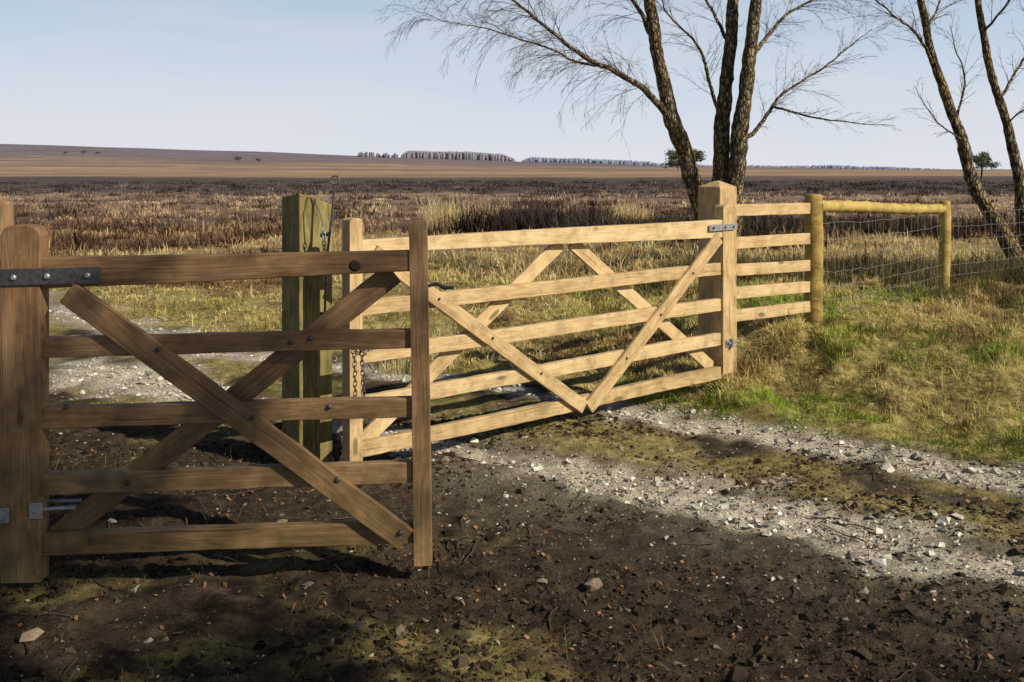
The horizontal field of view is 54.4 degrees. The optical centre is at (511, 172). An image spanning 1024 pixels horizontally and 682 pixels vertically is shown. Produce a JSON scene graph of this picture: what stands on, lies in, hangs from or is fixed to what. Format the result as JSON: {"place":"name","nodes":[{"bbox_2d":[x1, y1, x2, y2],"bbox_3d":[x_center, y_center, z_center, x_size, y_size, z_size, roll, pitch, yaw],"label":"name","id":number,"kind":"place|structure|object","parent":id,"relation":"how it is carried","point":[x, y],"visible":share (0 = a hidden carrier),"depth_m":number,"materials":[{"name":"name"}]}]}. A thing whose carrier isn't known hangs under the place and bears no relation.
{"place":"outdoors","nodes":[
{"label":"outdoors","id":0,"kind":"place"},
{"bbox_2d":[49,244,885,408],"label":"moor grass","id":1,"kind":"structure","parent":0,"point":[245,283],"depth_m":10.78,"materials":[{"name":"beige plant"}]},
{"bbox_2d":[0,144,1023,681],"bbox_3d":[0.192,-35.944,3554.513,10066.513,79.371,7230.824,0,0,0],"label":"ground","id":2,"kind":"structure","parent":0,"point":[174,606],"depth_m":4.60,"materials":[{"name":"brown soil"}]},
{"bbox_2d":[0,198,13,468],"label":"gate post","id":3,"kind":"object","parent":2,"relation":"on","point":[6,213],"visible":0.14,"depth_m":3.87,"materials":[{"name":"brown wood"}]},
{"bbox_2d":[0,217,453,582],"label":"wooden gate","id":4,"kind":"structure","parent":3,"relation":"attached to","point":[32,271],"depth_m":3.68,"materials":[{"name":"brown wood"}]},
{"bbox_2d":[282,193,331,461],"bbox_3d":[-1.075,0.962,5.220,0.197,1.715,0.197,0,0,-40],"label":"gate post","id":5,"kind":"object","parent":2,"relation":"on","point":[309,375],"visible":0.46,"depth_m":5.14,"materials":[{"name":"brown wood"}]},
{"bbox_2d":[307,175,339,314],"bbox_3d":[-0.976,0.406,5.066,0.197,0.788,0.065,0,0,20],"label":"gate latch","id":6,"kind":"object","parent":5,"relation":"attached to","point":[323,234],"visible":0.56,"depth_m":5.06,"materials":[{"name":"black metal"}]},
{"bbox_2d":[369,322,466,377],"bbox_3d":[-0.796,1.349,7.854,0.988,0.462,0.882,0,0,0],"label":"tall reed tuft","id":7,"kind":"object","parent":2,"relation":"on","point":[403,362],"visible":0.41,"depth_m":7.76,"materials":[{"name":"beige plant"}]},
{"bbox_2d":[415,190,503,234],"bbox_3d":[-1.393,1.014,24.967,2.522,1.423,2.562,0,0,-15],"label":"tall reed tuft","id":8,"kind":"object","parent":2,"relation":"on","point":[438,215],"visible":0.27,"depth_m":24.47,"materials":[{"name":"beige plant"}]},
{"bbox_2d":[0,454,982,681],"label":"fallen twigs","id":9,"kind":"object","parent":2,"relation":"on","point":[457,678],"visible":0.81,"depth_m":3.71,"materials":[{"name":"brown wood"}]},
{"bbox_2d":[0,179,1017,258],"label":"heather bushes","id":10,"kind":"object","parent":2,"relation":"on","point":[171,243],"visible":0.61,"depth_m":42.07,"materials":[{"name":"brown plant"}]},
{"bbox_2d":[0,182,1018,290],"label":"moor tussocks","id":11,"kind":"object","parent":2,"relation":"on","point":[923,239],"visible":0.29,"depth_m":19.72,"materials":[{"name":"brown plant"}]},
{"bbox_2d":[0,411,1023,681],"bbox_3d":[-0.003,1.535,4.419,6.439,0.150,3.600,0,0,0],"label":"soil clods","id":12,"kind":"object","parent":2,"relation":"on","point":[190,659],"visible":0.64,"depth_m":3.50,"materials":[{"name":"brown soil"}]},
{"bbox_2d":[1,435,1022,681],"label":"dead straw","id":13,"kind":"object","parent":2,"relation":"on","point":[537,511],"visible":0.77,"depth_m":4.28,"materials":[{"name":"beige plant"}]},
{"bbox_2d":[3,366,1023,681],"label":"track grass","id":14,"kind":"structure","parent":2,"relation":"on","point":[815,478],"depth_m":5.05,"materials":[{"name":"green plant"}]},
{"bbox_2d":[6,391,1023,681],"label":"scattered stones","id":15,"kind":"object","parent":2,"relation":"on","point":[734,519],"visible":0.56,"depth_m":4.35,"materials":[{"name":"stone"}]},
{"bbox_2d":[17,440,1023,681],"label":"leaf litter","id":16,"kind":"object","parent":2,"relation":"on","point":[429,669],"visible":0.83,"depth_m":3.75,"materials":[{"name":"brown plant"}]},
{"bbox_2d":[426,193,630,233],"bbox_3d":[0.471,1.058,25.026,5.049,1.336,5.629,0,0,0],"label":"dark heather thicket","id":17,"kind":"object","parent":2,"relation":"on","point":[522,219],"visible":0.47,"depth_m":23.57,"materials":[{"name":"brown plant"}]},
{"bbox_2d":[601,194,661,222],"bbox_3d":[3.107,1.024,26.998,1.918,1.078,1.842,0,0,-37],"label":"tall reed tuft","id":18,"kind":"object","parent":2,"relation":"on","point":[623,209],"visible":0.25,"depth_m":26.82,"materials":[{"name":"beige plant"}]},
{"bbox_2d":[370,0,909,256],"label":"birch tree","id":19,"kind":"object","parent":2,"relation":"on","point":[731,170],"visible":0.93,"depth_m":13.89,"materials":[{"name":"brown plant"}]},
{"bbox_2d":[535,203,803,241],"bbox_3d":[3.650,1.082,22.479,6.310,0.980,4.935,0,0,0],"label":"dark heather thicket","id":20,"kind":"object","parent":2,"relation":"on","point":[751,223],"visible":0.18,"depth_m":21.77,"materials":[{"name":"brown plant"}]},
{"bbox_2d":[659,147,705,168],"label":"pine tree","id":21,"kind":"object","parent":2,"relation":"on","point":[672,156],"visible":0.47,"depth_m":249.73,"materials":[{"name":"green plant"}]},
{"bbox_2d":[358,150,1011,169],"bbox_3d":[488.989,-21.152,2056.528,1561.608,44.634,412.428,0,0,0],"label":"distant forest","id":22,"kind":"object","parent":2,"relation":"on","point":[467,155],"visible":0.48,"depth_m":1999.14,"materials":[{"name":"plant"}]},
{"bbox_2d":[698,181,736,382],"bbox_3d":[1.500,0.939,7.270,0.202,1.762,0.202,0,0,-40],"label":"gate post","id":23,"kind":"object","parent":2,"relation":"on","point":[712,195],"visible":0.37,"depth_m":7.23,"materials":[{"name":"brown wood"}]},
{"bbox_2d":[342,204,738,460],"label":"wooden gate","id":24,"kind":"structure","parent":23,"relation":"attached to","point":[359,442],"depth_m":5.85,"materials":[{"name":"brown wood"}]},
{"bbox_2d":[359,349,372,395],"bbox_3d":[-0.728,0.980,4.952,0.108,0.255,0.045,0,0,-41],"label":"gate chain","id":25,"kind":"object","parent":24,"relation":"hanging from","point":[362,365],"visible":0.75,"depth_m":4.93,"materials":[{"name":"metal"}]},
{"bbox_2d":[804,194,823,326],"bbox_3d":[2.456,0.868,8.100,0.160,1.389,0.152,0,0,0],"label":"round fence post","id":26,"kind":"object","parent":2,"relation":"on","point":[813,225],"visible":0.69,"depth_m":8.04,"materials":[{"name":"yellow wood"}]},
{"bbox_2d":[737,203,809,321],"bbox_3d":[2.000,0.679,7.720,1.052,0.891,0.042,0,0,-40],"label":"rail fence","id":27,"kind":"object","parent":26,"relation":"attached to","point":[752,291],"visible":0.8,"depth_m":7.71,"materials":[{"name":"brown wood"}]},
{"bbox_2d":[633,241,1023,290],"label":"bramble patch","id":28,"kind":"object","parent":2,"relation":"on","point":[1009,274],"visible":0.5,"depth_m":11.28,"materials":[{"name":"brown plant"}]},
{"bbox_2d":[742,213,1016,238],"bbox_3d":[8.400,1.151,24.267,8.110,0.815,5.784,0,0,0],"label":"dark heather thicket","id":29,"kind":"object","parent":2,"relation":"on","point":[855,224],"visible":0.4,"depth_m":22.72,"materials":[{"name":"brown plant"}]},
{"bbox_2d":[825,0,1023,264],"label":"birch tree","id":30,"kind":"object","parent":2,"relation":"on","point":[979,196],"visible":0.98,"depth_m":11.98,"materials":[{"name":"brown plant"}]},
{"bbox_2d":[938,201,950,291],"bbox_3d":[4.344,0.909,10.000,0.127,1.259,0.119,0,0,0],"label":"round fence post","id":31,"kind":"object","parent":2,"relation":"on","point":[944,255],"visible":0.65,"depth_m":9.95,"materials":[{"name":"yellow wood"}]},
{"bbox_2d":[822,200,945,214],"bbox_3d":[3.415,0.318,9.065,0.123,0.188,2.618,0,0,44],"label":"fence pole","id":32,"kind":"object","parent":31,"relation":"attached to","point":[847,206],"visible":0.98,"depth_m":8.88,"materials":[{"name":"yellow wood"}]},
{"bbox_2d":[823,209,1023,311],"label":"wire fence","id":33,"kind":"object","parent":31,"relation":"attached to","point":[904,217],"visible":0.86,"depth_m":9.59,"materials":[{"name":"grey metal"}]},
{"bbox_2d":[877,265,1023,312],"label":"bramble patch","id":34,"kind":"object","parent":2,"relation":"on","point":[1001,299],"visible":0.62,"depth_m":9.46,"materials":[{"name":"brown plant"}]},
{"bbox_2d":[973,150,1000,179],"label":"pine tree","id":35,"kind":"object","parent":2,"relation":"on","point":[984,159],"visible":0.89,"depth_m":188.97,"materials":[{"name":"green plant"}]},
{"bbox_2d":[0,0,1023,169],"label":"sky","id":36,"kind":"structure","parent":0,"point":[283,76],"materials":[{"name":"blue"}]},
{"bbox_2d":[49,300,1023,585],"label":"gravel","id":37,"kind":"structure","parent":0,"point":[849,554],"depth_m":5.05,"materials":[{"name":"grey gravel"}]},
{"bbox_2d":[564,257,1023,467],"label":"verge grass","id":38,"kind":"structure","parent":0,"point":[836,294],"depth_m":7.34,"materials":[{"name":"green plant"}]}
]}

